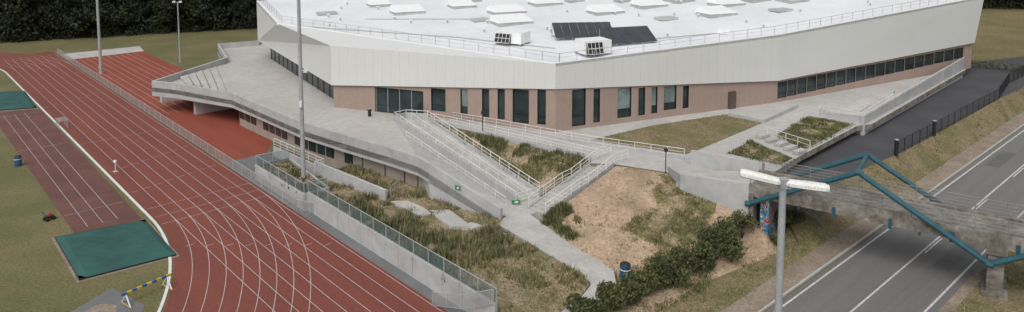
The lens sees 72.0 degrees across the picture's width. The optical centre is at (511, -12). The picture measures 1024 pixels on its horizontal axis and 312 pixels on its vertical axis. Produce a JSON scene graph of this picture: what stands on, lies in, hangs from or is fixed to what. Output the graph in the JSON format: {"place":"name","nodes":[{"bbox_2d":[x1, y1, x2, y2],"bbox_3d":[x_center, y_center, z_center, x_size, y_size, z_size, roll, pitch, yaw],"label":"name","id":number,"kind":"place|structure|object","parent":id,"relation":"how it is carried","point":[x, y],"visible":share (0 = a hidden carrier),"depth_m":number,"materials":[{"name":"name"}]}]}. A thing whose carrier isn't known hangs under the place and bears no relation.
{"place":"outdoors","nodes":[
{"label":"outdoors","id":0,"kind":"place"},
{"bbox_2d":[160,97,230,114],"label":"terrace support walls","id":1,"kind":"structure","parent":0,"point":[200,108],"depth_m":100.22,"materials":[{"name":"grey concrete"}]},
{"bbox_2d":[0,51,447,311],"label":"running track","id":2,"kind":"structure","parent":0,"point":[239,243],"depth_m":63.34,"materials":[{"name":"rubber"}]},
{"bbox_2d":[55,117,67,127],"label":"hurdles","id":3,"kind":"object","parent":2,"relation":"on","point":[59,119],"visible":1,"depth_m":93.21,"materials":[{"name":"metal"}]},
{"bbox_2d":[151,41,502,219],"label":"terrace parapet wall","id":4,"kind":"structure","parent":0,"point":[445,178],"depth_m":76.95,"materials":[{"name":"grey concrete"}]},
{"bbox_2d":[223,154,465,311],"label":"service path","id":5,"kind":"structure","parent":0,"point":[390,268],"depth_m":60.15,"materials":[{"name":"concrete"}]},
{"bbox_2d":[255,158,329,210],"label":"raised planter","id":6,"kind":"object","parent":5,"relation":"on","point":[275,181],"visible":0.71,"depth_m":70.31,"materials":[{"name":"concrete"}]},
{"bbox_2d":[254,160,327,192],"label":"planter plants","id":7,"kind":"object","parent":6,"relation":"in","point":[291,171],"visible":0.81,"depth_m":70.96,"materials":[{"name":"green plant"}]},
{"bbox_2d":[256,149,327,193],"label":"planter fence","id":8,"kind":"object","parent":6,"relation":"on","point":[285,172],"visible":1,"depth_m":69.96,"materials":[{"name":"metal"}]},
{"bbox_2d":[297,0,306,178],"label":"floodlight mast","id":9,"kind":"object","parent":5,"relation":"on","point":[302,137],"visible":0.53,"depth_m":69.79,"materials":[{"name":"metal"}]},
{"bbox_2d":[432,289,493,309],"bbox_3d":[-3.435,21.148,48.157,5.314,2.836,0.099,4,6,33],"label":"service path fence","id":10,"kind":"object","parent":5,"relation":"on","point":[462,298],"visible":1,"depth_m":48.12,"materials":[{"name":"metal"}]},
{"bbox_2d":[311,162,590,311],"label":"garden bank","id":11,"kind":"structure","parent":0,"point":[511,289],"depth_m":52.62,"materials":[{"name":"plant"}]},
{"bbox_2d":[315,161,386,200],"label":"ramp side wall","id":12,"kind":"structure","parent":11,"relation":"on","point":[333,174],"depth_m":69.28,"materials":[{"name":"concrete"}]},
{"bbox_2d":[329,189,458,267],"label":"tall weeds","id":13,"kind":"object","parent":11,"relation":"on","point":[404,222],"visible":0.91,"depth_m":58.36,"materials":[{"name":"green plant"}]},
{"bbox_2d":[390,179,399,196],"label":"basement door railing","id":14,"kind":"object","parent":11,"relation":"on","point":[395,187],"visible":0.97,"depth_m":67.36,"materials":[{"name":"metal"}]},
{"bbox_2d":[391,200,505,235],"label":"stepping slabs","id":15,"kind":"structure","parent":11,"relation":"on","point":[449,219],"depth_m":61.75,"materials":[{"name":"concrete"}]},
{"bbox_2d":[449,215,524,262],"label":"tall weeds","id":16,"kind":"object","parent":11,"relation":"on","point":[494,247],"visible":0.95,"depth_m":56.17,"materials":[{"name":"green plant"}]},
{"bbox_2d":[0,22,1023,311],"bbox_3d":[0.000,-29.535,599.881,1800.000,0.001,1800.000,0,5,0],"label":"ground","id":17,"kind":"structure","parent":0,"point":[36,274],"depth_m":63.98,"materials":[{"name":"green plant"}]},
{"bbox_2d":[14,155,21,166],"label":"litter bin","id":18,"kind":"object","parent":17,"relation":"on","point":[17,160],"visible":1,"depth_m":77.99,"materials":[{"name":"blue plastic"}]},
{"bbox_2d":[0,91,38,111],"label":"landing mat","id":19,"kind":"object","parent":17,"relation":"on","point":[15,100],"visible":1,"depth_m":104.83,"materials":[{"name":"teal plastic"}]},
{"bbox_2d":[41,212,55,221],"bbox_3d":[-42.056,20.614,63.984,0.599,0.922,1.031,3,6,33],"label":"line marking cart","id":20,"kind":"object","parent":17,"relation":"on","point":[49,216],"visible":1,"depth_m":63.91,"materials":[{"name":"red plastic"}]},
{"bbox_2d":[0,107,140,232],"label":"jump runway","id":21,"kind":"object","parent":17,"relation":"on","point":[80,191],"visible":0.97,"depth_m":75.60,"materials":[{"name":"rubber"}]},
{"bbox_2d":[0,69,171,311],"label":"track kerb","id":22,"kind":"structure","parent":17,"relation":"on","point":[140,208],"depth_m":68.89,"materials":[{"name":"white metal"}]},
{"bbox_2d":[60,46,143,59],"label":"concrete pad","id":23,"kind":"object","parent":17,"relation":"on","point":[79,55],"visible":0.96,"depth_m":145.80,"materials":[{"name":"grey concrete"}]},
{"bbox_2d":[72,288,144,311],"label":"throwing circle","id":24,"kind":"object","parent":17,"relation":"on","point":[110,300],"visible":1,"depth_m":49.89,"materials":[{"name":"concrete"}]},
{"bbox_2d":[52,219,179,282],"bbox_3d":[-33.150,21.369,58.725,7.167,0.409,10.812,-5,7,-42],"label":"landing mat","id":25,"kind":"object","parent":17,"relation":"on","point":[96,253],"visible":1,"depth_m":57.55,"materials":[{"name":"teal plastic"}]},
{"bbox_2d":[121,273,172,307],"bbox_3d":[-26.429,21.849,51.072,1.400,0.978,3.582,4,7,34],"label":"steeplechase barrier","id":26,"kind":"object","parent":17,"relation":"on","point":[166,276],"visible":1,"depth_m":50.88,"materials":[{"name":"blue paint"}]},
{"bbox_2d":[69,51,271,161],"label":"sprint lanes","id":27,"kind":"structure","parent":17,"relation":"on","point":[134,74],"depth_m":101.21,"materials":[{"name":"rubber"}]},
{"bbox_2d":[96,0,103,73],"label":"floodlight mast","id":28,"kind":"object","parent":27,"relation":"on","point":[100,67],"visible":1,"depth_m":124.98,"materials":[{"name":"metal"}]},
{"bbox_2d":[57,49,294,208],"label":"track fence","id":29,"kind":"object","parent":17,"relation":"on","point":[187,130],"visible":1,"depth_m":87.13,"materials":[{"name":"metal"}]},
{"bbox_2d":[172,1,181,62],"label":"floodlight mast","id":30,"kind":"object","parent":17,"relation":"on","point":[178,30],"visible":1,"depth_m":134.98,"materials":[{"name":"metal"}]},
{"bbox_2d":[273,146,314,175],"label":"wall","id":31,"kind":"structure","parent":17,"relation":"on","point":[280,154],"depth_m":78.51,"materials":[{"name":"concrete"}]},
{"bbox_2d":[273,138,323,170],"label":"basement ramp railing","id":32,"kind":"object","parent":31,"relation":"on","point":[298,151],"visible":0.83,"depth_m":76.36,"materials":[{"name":"white metal"}]},
{"bbox_2d":[239,111,422,186],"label":"storey wall","id":33,"kind":"structure","parent":17,"relation":"on","point":[335,158],"depth_m":78.85,"materials":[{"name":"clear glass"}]},
{"bbox_2d":[307,192,496,311],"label":"retaining wall","id":34,"kind":"structure","parent":17,"relation":"on","point":[419,269],"depth_m":54.71,"materials":[{"name":"concrete"}]},
{"bbox_2d":[308,180,496,303],"bbox_3d":[-10.078,19.466,56.403,0.073,1.133,26.674,-5,7,-43],"label":"retaining wall fence","id":35,"kind":"object","parent":34,"relation":"on","point":[408,238],"visible":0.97,"depth_m":53.75,"materials":[{"name":"grey metal"}]},
{"bbox_2d":[0,0,1023,42],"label":"forest","id":36,"kind":"object","parent":17,"relation":"on","point":[25,20],"visible":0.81,"depth_m":167.59,"materials":[{"name":"green plant"}]},
{"bbox_2d":[444,126,587,195],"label":"sloping bed","id":37,"kind":"object","parent":17,"relation":"on","point":[520,160],"visible":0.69,"depth_m":71.98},
{"bbox_2d":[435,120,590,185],"bbox_3d":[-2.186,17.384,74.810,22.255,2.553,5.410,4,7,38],"label":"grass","id":38,"kind":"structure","parent":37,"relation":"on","point":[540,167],"depth_m":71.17,"materials":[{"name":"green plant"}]},
{"bbox_2d":[469,132,584,174],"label":"bed shrubs","id":39,"kind":"object","parent":37,"relation":"on","point":[488,141],"visible":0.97,"depth_m":73.05,"materials":[{"name":"green plant"}]},
{"bbox_2d":[256,0,983,131],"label":"sports hall","id":40,"kind":"structure","parent":17,"relation":"on","point":[562,65],"depth_m":91.67,"materials":[{"name":"white metal"}]},
{"bbox_2d":[728,91,735,108],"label":"service door","id":41,"kind":"structure","parent":40,"relation":"in","point":[732,94],"depth_m":88.70,"materials":[{"name":"brown metal"}]},
{"bbox_2d":[604,223,1023,311],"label":"roadside verge","id":42,"kind":"structure","parent":17,"relation":"on","point":[1015,297],"depth_m":51.41,"materials":[{"name":"green plant"}]},
{"bbox_2d":[564,293,590,311],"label":"hedge bush","id":43,"kind":"object","parent":42,"relation":"on","point":[576,307],"visible":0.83,"depth_m":47.78,"materials":[{"name":"green plant"}]},
{"bbox_2d":[573,296,613,311],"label":"hedge bush","id":44,"kind":"object","parent":42,"relation":"on","point":[595,305],"visible":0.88,"depth_m":47.56,"materials":[{"name":"green plant"}]},
{"bbox_2d":[595,279,627,310],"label":"hedge bush","id":45,"kind":"object","parent":42,"relation":"on","point":[611,288],"visible":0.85,"depth_m":48.95,"materials":[{"name":"green plant"}]},
{"bbox_2d":[599,282,634,307],"bbox_3d":[7.183,21.617,49.318,2.299,1.724,2.575,-1,6,-14],"label":"hedge bush","id":46,"kind":"object","parent":42,"relation":"on","point":[614,296],"visible":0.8,"depth_m":48.78,"materials":[{"name":"green plant"}]},
{"bbox_2d":[617,271,650,305],"bbox_3d":[8.290,21.424,50.086,2.138,1.956,2.823,-3,6,-29],"label":"hedge bush","id":47,"kind":"object","parent":42,"relation":"on","point":[633,288],"visible":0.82,"depth_m":49.50,"materials":[{"name":"green plant"}]},
{"bbox_2d":[627,269,658,293],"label":"hedge bush","id":48,"kind":"object","parent":42,"relation":"on","point":[641,277],"visible":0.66,"depth_m":50.46,"materials":[{"name":"green plant"}]},
{"bbox_2d":[635,267,670,289],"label":"hedge bush","id":49,"kind":"object","parent":42,"relation":"on","point":[660,282],"visible":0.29,"depth_m":51.13,"materials":[{"name":"green plant"}]},
{"bbox_2d":[640,254,674,285],"bbox_3d":[10.759,20.981,52.140,2.562,2.450,2.715,0,5,0],"label":"hedge bush","id":50,"kind":"object","parent":42,"relation":"on","point":[662,260],"visible":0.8,"depth_m":51.84,"materials":[{"name":"green plant"}]},
{"bbox_2d":[547,166,776,311],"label":"mound","id":51,"kind":"object","parent":42,"relation":"on","point":[600,241],"visible":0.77,"depth_m":59.17,"materials":[{"name":"soil"}]},
{"bbox_2d":[540,200,581,240],"bbox_3d":[4.344,19.837,60.733,3.307,1.601,5.898,-2,6,-20],"label":"bush","id":52,"kind":"object","parent":51,"relation":"on","point":[554,216],"visible":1,"depth_m":61.01,"materials":[{"name":"green plant"}]},
{"bbox_2d":[563,169,659,283],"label":"soil clods","id":53,"kind":"object","parent":51,"relation":"on","point":[587,206],"visible":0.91,"depth_m":60.25,"materials":[{"name":"brown soil"}]},
{"bbox_2d":[619,261,630,280],"bbox_3d":[8.514,21.336,53.091,0.874,1.334,0.897,0,5,0],"label":"litter bin","id":54,"kind":"object","parent":51,"relation":"on","point":[624,267],"visible":0.73,"depth_m":52.77,"materials":[{"name":"blue plastic"}]},
{"bbox_2d":[663,148,667,173],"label":"path lamp","id":55,"kind":"object","parent":51,"relation":"on","point":[665,150],"visible":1,"depth_m":65.85,"materials":[{"name":"black metal"}]},
{"bbox_2d":[563,167,776,311],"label":"mound tufts","id":56,"kind":"object","parent":51,"relation":"on","point":[647,236],"visible":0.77,"depth_m":59.25,"materials":[{"name":"green plant"}]},
{"bbox_2d":[694,225,717,240],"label":"shrub","id":57,"kind":"object","parent":51,"relation":"on","point":[700,229],"visible":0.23,"depth_m":57.05,"materials":[{"name":"green plant"}]},
{"bbox_2d":[712,216,737,231],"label":"shrub","id":58,"kind":"object","parent":51,"relation":"on","point":[726,223],"visible":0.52,"depth_m":57.73,"materials":[{"name":"green plant"}]},
{"bbox_2d":[723,234,748,261],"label":"shrub","id":59,"kind":"object","parent":51,"relation":"on","point":[732,254],"visible":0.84,"depth_m":55.10,"materials":[{"name":"green plant"}]},
{"bbox_2d":[728,209,758,238],"bbox_3d":[19.326,19.700,58.779,2.459,3.143,2.533,0,5,0],"label":"shrub","id":60,"kind":"object","parent":51,"relation":"on","point":[743,220],"visible":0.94,"depth_m":58.40,"materials":[{"name":"green plant"}]},
{"bbox_2d":[769,231,786,242],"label":"shrub","id":61,"kind":"object","parent":51,"relation":"on","point":[773,236],"visible":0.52,"depth_m":58.50,"materials":[{"name":"green plant"}]},
{"bbox_2d":[658,261,691,286],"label":"hedge bush","id":62,"kind":"object","parent":42,"relation":"on","point":[674,278],"visible":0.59,"depth_m":51.96,"materials":[{"name":"green plant"}]},
{"bbox_2d":[666,246,691,278],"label":"hedge bush","id":63,"kind":"object","parent":42,"relation":"on","point":[676,254],"visible":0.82,"depth_m":53.32,"materials":[{"name":"green plant"}]},
{"bbox_2d":[676,237,711,274],"bbox_3d":[13.973,20.748,54.279,2.738,2.512,2.906,0,5,0],"label":"hedge bush","id":64,"kind":"object","parent":42,"relation":"on","point":[694,260],"visible":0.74,"depth_m":53.88,"materials":[{"name":"green plant"}]},
{"bbox_2d":[691,240,718,270],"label":"hedge bush","id":65,"kind":"object","parent":42,"relation":"on","point":[708,255],"visible":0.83,"depth_m":54.03,"materials":[{"name":"green plant"}]},
{"bbox_2d":[697,226,730,258],"bbox_3d":[16.092,20.521,55.969,2.868,2.642,2.615,0,5,0],"label":"hedge bush","id":66,"kind":"object","parent":42,"relation":"on","point":[712,240],"visible":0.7,"depth_m":55.83,"materials":[{"name":"green plant"}]},
{"bbox_2d":[667,150,764,225],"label":"abutment wall","id":67,"kind":"structure","parent":42,"relation":"on","point":[732,194],"depth_m":62.14,"materials":[{"name":"concrete"}]},
{"bbox_2d":[676,170,754,187],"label":"bridge approach","id":68,"kind":"structure","parent":67,"relation":"on","point":[732,175],"depth_m":64.26,"materials":[{"name":"concrete"}]},
{"bbox_2d":[705,223,742,244],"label":"hedge bush","id":69,"kind":"object","parent":42,"relation":"on","point":[727,228],"visible":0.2,"depth_m":57.18,"materials":[{"name":"green plant"}]},
{"bbox_2d":[707,228,744,257],"bbox_3d":[16.904,20.468,56.168,2.968,2.711,2.711,0,5,0],"label":"hedge bush","id":70,"kind":"object","parent":42,"relation":"on","point":[725,245],"visible":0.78,"depth_m":55.60,"materials":[{"name":"green plant"}]},
{"bbox_2d":[773,208,793,222],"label":"shrub","id":71,"kind":"object","parent":42,"relation":"on","point":[789,215],"visible":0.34,"depth_m":61.11,"materials":[{"name":"green plant"}]},
{"bbox_2d":[740,169,829,311],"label":"street lamp","id":72,"kind":"object","parent":42,"relation":"on","point":[783,184],"visible":1,"depth_m":29.59,"materials":[{"name":"metal"}]},
{"bbox_2d":[951,252,1023,311],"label":"roadside grass","id":73,"kind":"structure","parent":42,"relation":"on","point":[1010,280],"depth_m":51.00,"materials":[{"name":"green plant"}]},
{"bbox_2d":[745,151,1023,300],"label":"footbridge","id":74,"kind":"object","parent":17,"relation":"on","point":[999,236],"visible":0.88,"depth_m":54.54,"materials":[{"name":"concrete"}]},
{"bbox_2d":[937,264,985,311],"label":"gravel shoulder","id":75,"kind":"object","parent":17,"relation":"on","point":[963,291],"depth_m":51.54},
{"bbox_2d":[500,195,615,311],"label":"garden path","id":76,"kind":"structure","parent":0,"point":[521,221],"depth_m":57.48,"materials":[{"name":"concrete"}]},
{"bbox_2d":[152,44,971,176],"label":"terrace","id":77,"kind":"structure","parent":0,"point":[257,74],"depth_m":85.40,"materials":[{"name":"concrete"}]},
{"bbox_2d":[180,64,233,92],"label":"seating steps","id":78,"kind":"structure","parent":77,"relation":"on","point":[194,78],"depth_m":104.50,"materials":[{"name":"concrete"}]},
{"bbox_2d":[393,112,540,217],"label":"access ramp","id":79,"kind":"structure","parent":77,"relation":"on","point":[435,192],"depth_m":71.36,"materials":[{"name":"concrete"}]},
{"bbox_2d":[394,110,543,200],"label":"ramp railings","id":80,"kind":"object","parent":79,"relation":"on","point":[473,157],"visible":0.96,"depth_m":72.32,"materials":[{"name":"white metal"}]},
{"bbox_2d":[512,200,519,203],"bbox_3d":[0.363,19.666,64.833,0.801,0.350,0.032,0,5,-3],"label":"exit sign","id":81,"kind":"object","parent":79,"relation":"attached to","point":[515,201],"visible":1,"depth_m":64.82,"materials":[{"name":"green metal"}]},
{"bbox_2d":[433,112,684,158],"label":"walkway railings","id":82,"kind":"object","parent":77,"relation":"on","point":[552,135],"visible":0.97,"depth_m":75.52,"materials":[{"name":"white metal"}]},
{"bbox_2d":[436,119,683,159],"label":"walkway kerb","id":83,"kind":"structure","parent":77,"relation":"on","point":[516,141],"depth_m":75.10,"materials":[{"name":"concrete"}]},
{"bbox_2d":[725,139,794,166],"bbox_3d":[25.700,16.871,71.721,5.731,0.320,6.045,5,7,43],"label":"planting bed","id":84,"kind":"object","parent":77,"relation":"on","point":[772,156],"visible":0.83,"depth_m":71.04,"materials":[{"name":"plant"}]},
{"bbox_2d":[755,132,806,154],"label":"garden steps","id":85,"kind":"structure","parent":77,"relation":"on","point":[788,147],"depth_m":73.99,"materials":[{"name":"concrete"}]},
{"bbox_2d":[767,127,809,149],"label":"bed railing","id":86,"kind":"object","parent":85,"relation":"on","point":[788,138],"visible":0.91,"depth_m":75.36,"materials":[{"name":"white metal"}]},
{"bbox_2d":[775,115,854,149],"bbox_3d":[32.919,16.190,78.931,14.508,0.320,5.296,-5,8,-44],"label":"planting bed","id":87,"kind":"object","parent":77,"relation":"on","point":[811,131],"visible":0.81,"depth_m":79.16,"materials":[{"name":"plant"}]},
{"bbox_2d":[528,158,613,220],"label":"staircase","id":88,"kind":"structure","parent":0,"point":[537,206],"depth_m":65.81,"materials":[{"name":"grey concrete"}]},
{"bbox_2d":[528,144,627,214],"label":"staircase railings","id":89,"kind":"object","parent":88,"relation":"on","point":[579,178],"visible":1,"depth_m":66.60,"materials":[{"name":"grey metal"}]},
{"bbox_2d":[606,250,714,311],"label":"hedge foot grass","id":90,"kind":"structure","parent":0,"point":[699,287],"depth_m":52.02,"materials":[{"name":"green plant"}]},
{"bbox_2d":[621,173,715,255],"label":"mound turf","id":91,"kind":"structure","parent":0,"point":[663,204],"depth_m":60.55,"materials":[{"name":"plant"}]},
{"bbox_2d":[594,114,760,153],"bbox_3d":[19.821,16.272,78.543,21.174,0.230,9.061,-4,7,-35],"label":"lawn","id":92,"kind":"structure","parent":0,"point":[703,130],"depth_m":78.08,"materials":[{"name":"green plant"}]},
{"bbox_2d":[728,58,963,134],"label":"plaza walls","id":93,"kind":"structure","parent":0,"point":[861,105],"depth_m":88.42,"materials":[{"name":"grey concrete"}]},
{"bbox_2d":[819,93,894,114],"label":"plaza ramp railing","id":94,"kind":"object","parent":93,"relation":"on","point":[856,111],"visible":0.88,"depth_m":85.74,"materials":[{"name":"white metal"}]},
{"bbox_2d":[863,57,962,116],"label":"plaza railing","id":95,"kind":"object","parent":93,"relation":"on","point":[908,88],"visible":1,"depth_m":92.51,"materials":[{"name":"grey metal"}]},
{"bbox_2d":[715,88,1023,311],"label":"verge bank","id":96,"kind":"structure","parent":0,"point":[914,161],"depth_m":75.58,"materials":[{"name":"plant"}]},
{"bbox_2d":[788,211,805,223],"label":"shrub","id":97,"kind":"object","parent":96,"relation":"on","point":[796,215],"visible":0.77,"depth_m":61.61,"materials":[{"name":"green plant"}]},
{"bbox_2d":[894,120,936,155],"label":"gate posts","id":98,"kind":"object","parent":96,"relation":"on","point":[896,145],"visible":1,"depth_m":74.86,"materials":[{"name":"black metal"}]},
{"bbox_2d":[898,88,999,152],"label":"boundary fence","id":99,"kind":"object","parent":96,"relation":"on","point":[978,108],"visible":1,"depth_m":85.58,"materials":[{"name":"black metal"}]},
{"bbox_2d":[721,111,1023,311],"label":"pavement","id":100,"kind":"structure","parent":0,"point":[761,297],"depth_m":59.79,"materials":[{"name":"concrete"}]},
{"bbox_2d":[766,127,1023,311],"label":"road","id":101,"kind":"structure","parent":0,"point":[886,269],"depth_m":56.04,"materials":[{"name":"grey asphalt"}]},
{"bbox_2d":[783,56,1023,225],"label":"driveway","id":102,"kind":"structure","parent":0,"point":[973,84],"depth_m":87.08,"materials":[{"name":"grey asphalt"}]},
{"bbox_2d":[971,60,1022,70],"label":"boundary hedge","id":103,"kind":"object","parent":102,"relation":"on","point":[991,64],"visible":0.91,"depth_m":118.26,"materials":[{"name":"green plant"}]},
{"bbox_2d":[999,65,1023,98],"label":"boundary fence","id":104,"kind":"object","parent":102,"relation":"on","point":[1005,83],"visible":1,"depth_m":107.34,"materials":[{"name":"black metal"}]},
{"bbox_2d":[971,4,1023,60],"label":"field","id":105,"kind":"structure","parent":0,"point":[1000,33],"depth_m":167.74,"materials":[{"name":"green plant"}]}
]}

